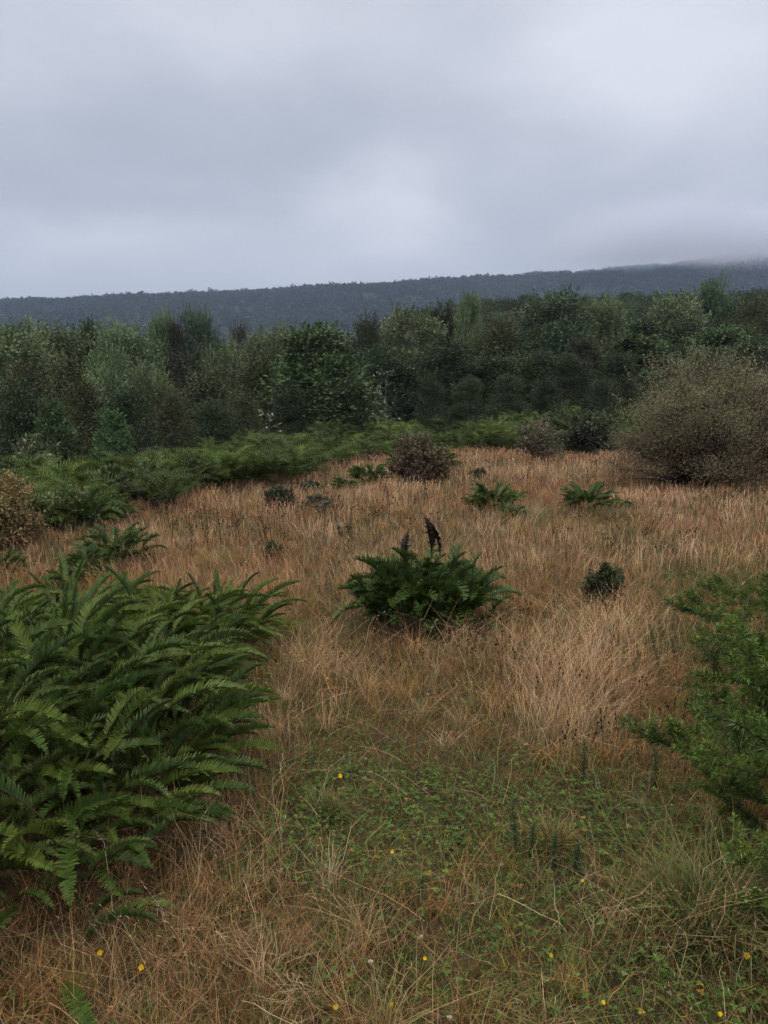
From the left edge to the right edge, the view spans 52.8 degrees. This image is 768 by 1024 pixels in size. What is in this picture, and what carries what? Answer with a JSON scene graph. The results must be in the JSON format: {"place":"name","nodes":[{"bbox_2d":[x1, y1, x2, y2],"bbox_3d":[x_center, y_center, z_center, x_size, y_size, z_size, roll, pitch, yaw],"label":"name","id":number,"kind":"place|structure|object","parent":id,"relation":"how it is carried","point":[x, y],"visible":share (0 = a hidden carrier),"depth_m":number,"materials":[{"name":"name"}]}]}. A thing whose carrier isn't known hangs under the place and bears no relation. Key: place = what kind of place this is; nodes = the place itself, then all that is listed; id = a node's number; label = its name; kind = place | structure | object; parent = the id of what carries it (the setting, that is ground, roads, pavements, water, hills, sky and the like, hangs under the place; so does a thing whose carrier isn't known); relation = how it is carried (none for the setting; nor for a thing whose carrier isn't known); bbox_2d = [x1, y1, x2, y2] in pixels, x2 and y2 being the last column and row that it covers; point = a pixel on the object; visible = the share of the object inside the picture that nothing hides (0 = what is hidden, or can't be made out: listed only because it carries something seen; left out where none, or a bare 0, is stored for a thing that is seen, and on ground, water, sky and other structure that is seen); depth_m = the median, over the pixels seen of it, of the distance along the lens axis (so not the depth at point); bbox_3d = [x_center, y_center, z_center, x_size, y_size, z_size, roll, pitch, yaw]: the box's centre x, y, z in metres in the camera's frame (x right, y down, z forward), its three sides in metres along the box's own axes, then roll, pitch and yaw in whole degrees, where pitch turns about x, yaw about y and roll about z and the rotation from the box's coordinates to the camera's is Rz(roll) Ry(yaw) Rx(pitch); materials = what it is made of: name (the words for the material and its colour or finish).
{"place":"outdoors","nodes":[
{"label":"outdoors","id":0,"kind":"place"},
{"bbox_2d":[0,306,767,1023],"bbox_3d":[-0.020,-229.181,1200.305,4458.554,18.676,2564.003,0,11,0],"label":"ground","id":1,"kind":"structure","parent":0,"point":[78,894],"depth_m":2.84,"materials":[{"name":"plant"}]},
{"bbox_2d":[0,468,57,552],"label":"brown bush","id":2,"kind":"object","parent":1,"relation":"on","point":[14,515],"visible":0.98,"depth_m":7.57,"materials":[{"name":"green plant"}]},
{"bbox_2d":[0,316,61,461],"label":"tree","id":3,"kind":"object","parent":1,"relation":"on","point":[10,349],"visible":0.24,"depth_m":35.25,"materials":[{"name":"green plant"}]},
{"bbox_2d":[0,368,70,476],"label":"tree","id":4,"kind":"object","parent":1,"relation":"on","point":[26,419],"visible":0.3,"depth_m":16.71,"materials":[{"name":"green plant"}]},
{"bbox_2d":[0,348,78,470],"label":"tree","id":5,"kind":"object","parent":1,"relation":"on","point":[36,374],"visible":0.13,"depth_m":26.37,"materials":[{"name":"green plant"}]},
{"bbox_2d":[0,579,78,653],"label":"fern","id":6,"kind":"object","parent":1,"relation":"on","point":[32,599],"visible":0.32,"depth_m":4.66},
{"bbox_2d":[5,312,99,439],"bbox_3d":[-16.958,-5.117,39.753,5.899,10.070,5.716,-3,11,-17],"label":"tree","id":7,"kind":"object","parent":1,"relation":"on","point":[62,339],"visible":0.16,"depth_m":38.79,"materials":[{"name":"green plant"}]},
{"bbox_2d":[0,607,110,772],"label":"fern","id":8,"kind":"object","parent":1,"relation":"on","point":[42,626],"visible":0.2,"depth_m":3.26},
{"bbox_2d":[20,397,91,475],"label":"tree","id":9,"kind":"object","parent":1,"relation":"on","point":[53,429],"visible":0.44,"depth_m":14.30,"materials":[{"name":"green plant"}]},
{"bbox_2d":[0,590,113,724],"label":"fern","id":10,"kind":"object","parent":1,"relation":"on","point":[13,607],"visible":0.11,"depth_m":3.92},
{"bbox_2d":[31,484,103,532],"bbox_3d":[-3.681,-0.038,9.007,0.932,0.559,0.955,0,11,0],"label":"gorse mound","id":11,"kind":"object","parent":1,"relation":"on","point":[80,495],"visible":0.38,"depth_m":8.87,"materials":[{"name":"green plant"}]},
{"bbox_2d":[37,342,109,444],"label":"tree","id":12,"kind":"object","parent":1,"relation":"on","point":[76,370],"visible":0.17,"depth_m":25.20,"materials":[{"name":"green plant"}]},
{"bbox_2d":[0,706,158,908],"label":"fern","id":13,"kind":"object","parent":1,"relation":"on","point":[21,851],"visible":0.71,"depth_m":2.47,"materials":[{"name":"plant"}]},
{"bbox_2d":[0,555,158,616],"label":"fern","id":14,"kind":"object","parent":1,"relation":"on","point":[75,577],"visible":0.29,"depth_m":5.21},
{"bbox_2d":[0,628,161,844],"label":"fern","id":15,"kind":"object","parent":1,"relation":"on","point":[33,705],"visible":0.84,"depth_m":2.74,"materials":[{"name":"plant"}]},
{"bbox_2d":[41,486,130,525],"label":"fern","id":16,"kind":"object","parent":1,"relation":"on","point":[104,499],"visible":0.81,"depth_m":8.83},
{"bbox_2d":[55,542,120,576],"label":"fern","id":17,"kind":"object","parent":1,"relation":"on","point":[80,553],"visible":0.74,"depth_m":6.75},
{"bbox_2d":[55,368,129,464],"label":"tree","id":18,"kind":"object","parent":1,"relation":"on","point":[86,406],"visible":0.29,"depth_m":16.70,"materials":[{"name":"green plant"}]},
{"bbox_2d":[0,586,186,682],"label":"fern","id":19,"kind":"object","parent":1,"relation":"on","point":[121,615],"visible":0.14,"depth_m":4.16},
{"bbox_2d":[0,573,198,714],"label":"fern","id":20,"kind":"object","parent":1,"relation":"on","point":[105,616],"visible":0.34,"depth_m":3.57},
{"bbox_2d":[0,592,199,796],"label":"fern","id":21,"kind":"object","parent":1,"relation":"on","point":[146,660],"visible":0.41,"depth_m":3.24,"materials":[{"name":"plant"}]},
{"bbox_2d":[0,779,206,1023],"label":"fern","id":22,"kind":"object","parent":1,"relation":"on","point":[101,856],"visible":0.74,"depth_m":2.27,"materials":[{"name":"plant"}]},
{"bbox_2d":[70,339,150,456],"bbox_3d":[-8.464,-1.731,24.113,2.490,7.168,2.262,0,11,-1],"label":"tree","id":23,"kind":"object","parent":1,"relation":"on","point":[106,373],"visible":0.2,"depth_m":23.31,"materials":[{"name":"green plant"}]},
{"bbox_2d":[82,406,139,463],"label":"tree","id":24,"kind":"object","parent":1,"relation":"on","point":[114,434],"visible":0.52,"depth_m":14.81,"materials":[{"name":"green plant"}]},
{"bbox_2d":[33,570,201,632],"bbox_3d":[-1.628,0.605,4.720,1.085,0.455,1.128,6,12,29],"label":"fern","id":25,"kind":"object","parent":1,"relation":"on","point":[134,584],"visible":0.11,"depth_m":4.82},
{"bbox_2d":[91,463,143,505],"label":"leafy bush","id":26,"kind":"object","parent":1,"relation":"on","point":[119,473],"visible":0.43,"depth_m":10.47,"materials":[{"name":"green plant"}]},
{"bbox_2d":[71,520,168,562],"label":"fern","id":27,"kind":"object","parent":1,"relation":"on","point":[131,535],"visible":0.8,"depth_m":7.21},
{"bbox_2d":[87,312,171,438],"bbox_3d":[-13.017,-5.117,39.818,4.618,10.001,4.998,-7,13,-33],"label":"tree","id":28,"kind":"object","parent":1,"relation":"on","point":[126,338],"visible":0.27,"depth_m":38.38,"materials":[{"name":"green plant"}]},
{"bbox_2d":[95,382,170,456],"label":"tree","id":29,"kind":"object","parent":1,"relation":"on","point":[125,406],"visible":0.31,"depth_m":17.25,"materials":[{"name":"green plant"}]},
{"bbox_2d":[1,610,267,756],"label":"fern","id":30,"kind":"object","parent":1,"relation":"on","point":[204,650],"visible":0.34,"depth_m":3.44,"materials":[{"name":"plant"}]},
{"bbox_2d":[0,686,271,909],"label":"fern","id":31,"kind":"object","parent":1,"relation":"on","point":[206,764],"visible":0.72,"depth_m":2.61,"materials":[{"name":"plant"}]},
{"bbox_2d":[0,636,284,824],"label":"fern","id":32,"kind":"object","parent":1,"relation":"on","point":[227,704],"visible":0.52,"depth_m":3.03,"materials":[{"name":"plant"}]},
{"bbox_2d":[124,356,180,439],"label":"tree","id":33,"kind":"object","parent":1,"relation":"on","point":[150,383],"visible":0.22,"depth_m":22.54,"materials":[{"name":"green plant"}]},
{"bbox_2d":[142,302,176,377],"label":"tree","id":34,"kind":"object","parent":1,"relation":"on","point":[160,324],"visible":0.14,"depth_m":44.44,"materials":[{"name":"green plant"}]},
{"bbox_2d":[50,598,269,715],"bbox_3d":[-1.164,0.728,3.843,1.174,0.533,1.093,0,11,0],"label":"fern","id":35,"kind":"object","parent":1,"relation":"on","point":[242,647],"visible":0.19,"depth_m":3.98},
{"bbox_2d":[142,387,204,455],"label":"tree","id":36,"kind":"object","parent":1,"relation":"on","point":[180,438],"visible":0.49,"depth_m":18.65,"materials":[{"name":"green plant"}]},
{"bbox_2d":[157,307,190,384],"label":"tree","id":37,"kind":"object","parent":1,"relation":"on","point":[172,330],"visible":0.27,"depth_m":43.78,"materials":[{"name":"green plant"}]},
{"bbox_2d":[77,565,280,669],"bbox_3d":[-1.212,0.622,4.524,1.212,0.566,1.177,0,11,0],"label":"fern","id":38,"kind":"object","parent":1,"relation":"on","point":[229,593],"visible":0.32,"depth_m":4.64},
{"bbox_2d":[149,341,210,419],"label":"tree","id":39,"kind":"object","parent":1,"relation":"on","point":[175,359],"visible":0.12,"depth_m":32.15,"materials":[{"name":"green plant"}]},
{"bbox_2d":[174,300,221,401],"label":"tree","id":40,"kind":"object","parent":1,"relation":"on","point":[204,327],"visible":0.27,"depth_m":44.41,"materials":[{"name":"green plant"}]},
{"bbox_2d":[176,451,228,492],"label":"leafy bush","id":41,"kind":"object","parent":1,"relation":"on","point":[208,480],"visible":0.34,"depth_m":12.01,"materials":[{"name":"green plant"}]},
{"bbox_2d":[186,393,243,451],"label":"tree","id":42,"kind":"object","parent":1,"relation":"on","point":[213,413],"visible":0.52,"depth_m":20.25,"materials":[{"name":"green plant"}]},
{"bbox_2d":[129,570,308,680],"bbox_3d":[-0.970,0.599,4.719,0.980,0.434,1.107,10,15,43],"label":"fern","id":43,"kind":"object","parent":1,"relation":"on","point":[268,614],"visible":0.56,"depth_m":4.70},
{"bbox_2d":[173,360,265,449],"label":"tree","id":44,"kind":"object","parent":1,"relation":"on","point":[206,381],"visible":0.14,"depth_m":25.52,"materials":[{"name":"green plant"}]},
{"bbox_2d":[200,331,252,423],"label":"tree","id":45,"kind":"object","parent":1,"relation":"on","point":[216,358],"visible":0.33,"depth_m":34.91,"materials":[{"name":"green plant"}]},
{"bbox_2d":[215,389,270,441],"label":"tree","id":46,"kind":"object","parent":1,"relation":"on","point":[245,405],"visible":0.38,"depth_m":23.66,"materials":[{"name":"green plant"}]},
{"bbox_2d":[189,907,329,986],"bbox_3d":[-0.332,1.213,2.193,0.326,0.140,0.322,-9,14,-39],"label":"grass tussock","id":47,"kind":"object","parent":1,"relation":"on","point":[271,945],"depth_m":2.19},
{"bbox_2d":[237,319,282,429],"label":"tree","id":48,"kind":"object","parent":1,"relation":"on","point":[256,344],"visible":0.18,"depth_m":42.22,"materials":[{"name":"green plant"}]},
{"bbox_2d":[221,347,302,439],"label":"tree","id":49,"kind":"object","parent":1,"relation":"on","point":[260,370],"visible":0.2,"depth_m":28.11,"materials":[{"name":"green plant"}]},
{"bbox_2d":[264,377,315,440],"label":"tree","id":50,"kind":"object","parent":1,"relation":"on","point":[289,395],"visible":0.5,"depth_m":25.59,"materials":[{"name":"green plant"}]},
{"bbox_2d":[253,319,387,439],"bbox_3d":[-2.285,-3.822,27.694,4.774,6.166,5.231,-1,11,-5],"label":"tree","id":51,"kind":"object","parent":1,"relation":"on","point":[313,356],"visible":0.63,"depth_m":26.72,"materials":[{"name":"green plant"}]},
{"bbox_2d":[294,767,354,827],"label":"grass tussock","id":52,"kind":"object","parent":1,"relation":"on","point":[325,810],"depth_m":2.88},
{"bbox_2d":[331,377,377,436],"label":"tree","id":53,"kind":"object","parent":1,"relation":"on","point":[358,400],"visible":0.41,"depth_m":26.48,"materials":[{"name":"green plant"}]},
{"bbox_2d":[346,463,394,481],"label":"fern","id":54,"kind":"object","parent":1,"relation":"on","point":[357,472],"visible":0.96,"depth_m":13.28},
{"bbox_2d":[342,308,400,425],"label":"tree","id":55,"kind":"object","parent":1,"relation":"on","point":[369,331],"visible":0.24,"depth_m":36.79,"materials":[{"name":"green plant"}]},
{"bbox_2d":[0,404,764,528],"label":"fern undergrowth","id":56,"kind":"object","parent":1,"relation":"on","point":[241,460],"visible":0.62,"depth_m":13.27,"materials":[{"name":"plant"}]},
{"bbox_2d":[0,504,767,1023],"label":"herb leaves","id":57,"kind":"object","parent":1,"relation":"on","point":[584,994],"visible":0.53,"depth_m":2.63,"materials":[{"name":"green plant"}]},
{"bbox_2d":[354,337,426,432],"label":"tree","id":58,"kind":"object","parent":1,"relation":"on","point":[401,367],"visible":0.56,"depth_m":32.95,"materials":[{"name":"green plant"}]},
{"bbox_2d":[332,555,448,624],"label":"fern","id":59,"kind":"object","parent":1,"relation":"on","point":[359,586],"visible":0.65,"depth_m":5.27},
{"bbox_2d":[367,300,451,426],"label":"tree","id":60,"kind":"object","parent":1,"relation":"on","point":[403,322],"visible":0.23,"depth_m":40.58,"materials":[{"name":"green plant"}]},
{"bbox_2d":[384,429,453,483],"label":"reddish bush","id":61,"kind":"object","parent":1,"relation":"on","point":[422,457],"visible":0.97,"depth_m":13.33,"materials":[{"name":"brown plant"}]},
{"bbox_2d":[353,514,485,626],"bbox_3d":[0.272,0.373,5.381,0.938,0.753,0.993,6,12,30],"label":"fern","id":62,"kind":"object","parent":1,"relation":"on","point":[401,568],"visible":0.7,"depth_m":5.29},
{"bbox_2d":[407,370,449,435],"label":"tree","id":63,"kind":"object","parent":1,"relation":"on","point":[432,391],"visible":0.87,"depth_m":25.62,"materials":[{"name":"green plant"}]},
{"bbox_2d":[412,297,466,415],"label":"tree","id":64,"kind":"object","parent":1,"relation":"on","point":[446,313],"visible":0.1,"depth_m":42.41,"materials":[{"name":"green plant"}]},
{"bbox_2d":[387,335,494,426],"bbox_3d":[2.393,-5.104,33.697,4.948,5.078,4.958,3,11,17],"label":"tree","id":65,"kind":"object","parent":1,"relation":"on","point":[444,351],"visible":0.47,"depth_m":32.85,"materials":[{"name":"green plant"}]},
{"bbox_2d":[404,551,521,633],"bbox_3d":[0.515,0.531,5.356,0.764,0.468,0.889,6,12,30],"label":"fern","id":66,"kind":"object","parent":1,"relation":"on","point":[477,597],"visible":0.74,"depth_m":5.23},
{"bbox_2d":[445,374,491,430],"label":"tree","id":67,"kind":"object","parent":1,"relation":"on","point":[470,385],"visible":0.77,"depth_m":26.51,"materials":[{"name":"green plant"}]},
{"bbox_2d":[448,288,489,407],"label":"tree","id":68,"kind":"object","parent":1,"relation":"on","point":[469,310],"visible":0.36,"depth_m":39.55,"materials":[{"name":"green plant"}]},
{"bbox_2d":[436,352,538,419],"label":"tree","id":69,"kind":"object","parent":1,"relation":"on","point":[498,365],"visible":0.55,"depth_m":31.95,"materials":[{"name":"green plant"}]},
{"bbox_2d":[453,311,533,415],"bbox_3d":[6.113,-6.809,39.444,5.135,6.675,5.303,4,11,20],"label":"tree","id":70,"kind":"object","parent":1,"relation":"on","point":[490,344],"visible":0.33,"depth_m":38.51,"materials":[{"name":"green plant"}]},
{"bbox_2d":[460,480,527,509],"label":"fern","id":71,"kind":"object","parent":1,"relation":"on","point":[486,496],"visible":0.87,"depth_m":10.22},
{"bbox_2d":[482,371,531,424],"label":"tree","id":72,"kind":"object","parent":1,"relation":"on","point":[501,401],"visible":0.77,"depth_m":27.51,"materials":[{"name":"green plant"}]},
{"bbox_2d":[488,347,577,417],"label":"tree","id":73,"kind":"object","parent":1,"relation":"on","point":[534,359],"visible":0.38,"depth_m":32.85,"materials":[{"name":"green plant"}]},
{"bbox_2d":[509,415,564,460],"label":"sparse bush","id":74,"kind":"object","parent":1,"relation":"on","point":[526,433],"visible":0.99,"depth_m":17.79,"materials":[{"name":"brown plant"}]},
{"bbox_2d":[526,374,565,421],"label":"tree","id":75,"kind":"object","parent":1,"relation":"on","point":[550,389],"visible":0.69,"depth_m":28.59,"materials":[{"name":"green plant"}]},
{"bbox_2d":[504,801,587,856],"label":"grass tussock","id":76,"kind":"object","parent":1,"relation":"on","point":[563,841],"depth_m":2.70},
{"bbox_2d":[495,283,601,403],"bbox_3d":[8.447,-7.561,39.356,5.618,7.630,5.608,3,11,17],"label":"tree","id":77,"kind":"object","parent":1,"relation":"on","point":[547,309],"visible":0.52,"depth_m":38.26,"materials":[{"name":"green plant"}]},
{"bbox_2d":[544,350,605,417],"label":"tree","id":78,"kind":"object","parent":1,"relation":"on","point":[570,363],"visible":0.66,"depth_m":32.21,"materials":[{"name":"green plant"}]},
{"bbox_2d":[553,334,626,411],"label":"tree","id":79,"kind":"object","parent":1,"relation":"on","point":[583,347],"visible":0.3,"depth_m":34.93,"materials":[{"name":"green plant"}]},
{"bbox_2d":[555,408,625,455],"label":"bush","id":80,"kind":"object","parent":1,"relation":"on","point":[584,430],"visible":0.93,"depth_m":19.08,"materials":[{"name":"green plant"}]},
{"bbox_2d":[559,481,624,510],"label":"fern","id":81,"kind":"object","parent":1,"relation":"on","point":[589,495],"visible":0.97,"depth_m":10.54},
{"bbox_2d":[561,290,639,402],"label":"tree","id":82,"kind":"object","parent":1,"relation":"on","point":[609,317],"visible":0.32,"depth_m":41.00,"materials":[{"name":"green plant"}]},
{"bbox_2d":[577,560,625,608],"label":"gorse","id":83,"kind":"object","parent":1,"relation":"on","point":[606,574],"visible":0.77,"depth_m":5.71,"materials":[{"name":"green plant"}]},
{"bbox_2d":[580,377,631,419],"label":"tree","id":84,"kind":"object","parent":1,"relation":"on","point":[601,387],"visible":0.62,"depth_m":26.54,"materials":[{"name":"green plant"}]},
{"bbox_2d":[588,349,653,414],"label":"tree","id":85,"kind":"object","parent":1,"relation":"on","point":[616,362],"visible":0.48,"depth_m":33.10,"materials":[{"name":"green plant"}]},
{"bbox_2d":[597,315,671,365],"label":"tree","id":86,"kind":"object","parent":1,"relation":"on","point":[643,327],"visible":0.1,"depth_m":44.73,"materials":[{"name":"green plant"}]},
{"bbox_2d":[578,330,692,405],"bbox_3d":[11.869,-6.236,37.281,6.522,4.904,5.892,7,13,34],"label":"tree","id":87,"kind":"object","parent":1,"relation":"on","point":[644,344],"visible":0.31,"depth_m":36.39,"materials":[{"name":"green plant"}]},
{"bbox_2d":[544,778,767,989],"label":"grass tussock","id":88,"kind":"object","parent":1,"relation":"on","point":[711,885],"depth_m":2.26,"materials":[{"name":"plant"}]},
{"bbox_2d":[598,846,714,942],"bbox_3d":[0.864,1.164,2.261,0.547,0.211,0.353,7,13,33],"label":"grass tussock","id":89,"kind":"object","parent":1,"relation":"on","point":[636,902],"depth_m":2.36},
{"bbox_2d":[642,285,711,348],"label":"tree","id":90,"kind":"object","parent":1,"relation":"on","point":[675,309],"visible":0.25,"depth_m":49.58,"materials":[{"name":"green plant"}]},
{"bbox_2d":[594,330,767,496],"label":"thorny bush","id":91,"kind":"object","parent":1,"relation":"on","point":[705,455],"visible":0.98,"depth_m":12.62,"materials":[{"name":"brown plant"}]},
{"bbox_2d":[666,317,712,356],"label":"tree","id":92,"kind":"object","parent":1,"relation":"on","point":[681,332],"visible":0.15,"depth_m":48.42,"materials":[{"name":"green plant"}]},
{"bbox_2d":[618,641,767,872],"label":"gorse bush","id":93,"kind":"object","parent":1,"relation":"on","point":[750,731],"visible":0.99,"depth_m":2.53,"materials":[{"name":"green plant"}]},
{"bbox_2d":[663,570,767,711],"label":"gorse bush","id":94,"kind":"object","parent":1,"relation":"on","point":[761,640],"visible":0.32,"depth_m":3.85,"materials":[{"name":"green plant"}]},
{"bbox_2d":[690,267,743,326],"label":"tree","id":95,"kind":"object","parent":1,"relation":"on","point":[710,295],"visible":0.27,"depth_m":51.64,"materials":[{"name":"green plant"}]},
{"bbox_2d":[676,324,767,402],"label":"tree","id":96,"kind":"object","parent":1,"relation":"on","point":[729,332],"visible":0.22,"depth_m":42.24,"materials":[{"name":"green plant"}]},
{"bbox_2d":[690,605,767,770],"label":"gorse bush","id":97,"kind":"object","parent":1,"relation":"on","point":[753,674],"visible":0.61,"depth_m":3.03,"materials":[{"name":"green plant"}]},
{"bbox_2d":[695,553,767,634],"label":"gorse bush","id":98,"kind":"object","parent":1,"relation":"on","point":[744,600],"visible":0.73,"depth_m":5.11,"materials":[{"name":"green plant"}]},
{"bbox_2d":[715,331,767,400],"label":"tree","id":99,"kind":"object","parent":1,"relation":"on","point":[756,340],"visible":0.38,"depth_m":39.00,"materials":[{"name":"green plant"}]},
{"bbox_2d":[716,844,767,919],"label":"gorse bush","id":100,"kind":"object","parent":1,"relation":"on","point":[755,893],"visible":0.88,"depth_m":2.13,"materials":[{"name":"green plant"}]},
{"bbox_2d":[724,288,767,330],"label":"tree","id":101,"kind":"object","parent":1,"relation":"on","point":[752,306],"visible":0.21,"depth_m":50.10,"materials":[{"name":"green plant"}]},
{"bbox_2d":[0,448,767,1023],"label":"green grass","id":102,"kind":"structure","parent":0,"point":[520,852],"depth_m":2.80,"materials":[{"name":"plant"}]},
{"bbox_2d":[0,264,767,353],"bbox_3d":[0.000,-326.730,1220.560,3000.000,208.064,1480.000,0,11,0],"label":"hills","id":103,"kind":"structure","parent":0,"point":[541,294],"depth_m":948.26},
{"bbox_2d":[0,251,767,341],"bbox_3d":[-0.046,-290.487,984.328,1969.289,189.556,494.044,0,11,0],"label":"ridge woods","id":104,"kind":"object","parent":103,"relation":"on","point":[68,309],"visible":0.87,"depth_m":971.41,"materials":[{"name":"plant"}]},
{"bbox_2d":[386,287,767,345],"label":"hillside shrubbery","id":105,"kind":"object","parent":103,"relation":"on","point":[497,307],"visible":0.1,"depth_m":124.93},
{"bbox_2d":[0,0,767,298],"label":"sky","id":106,"kind":"structure","parent":0,"point":[149,146],"materials":[{"name":"grey"}]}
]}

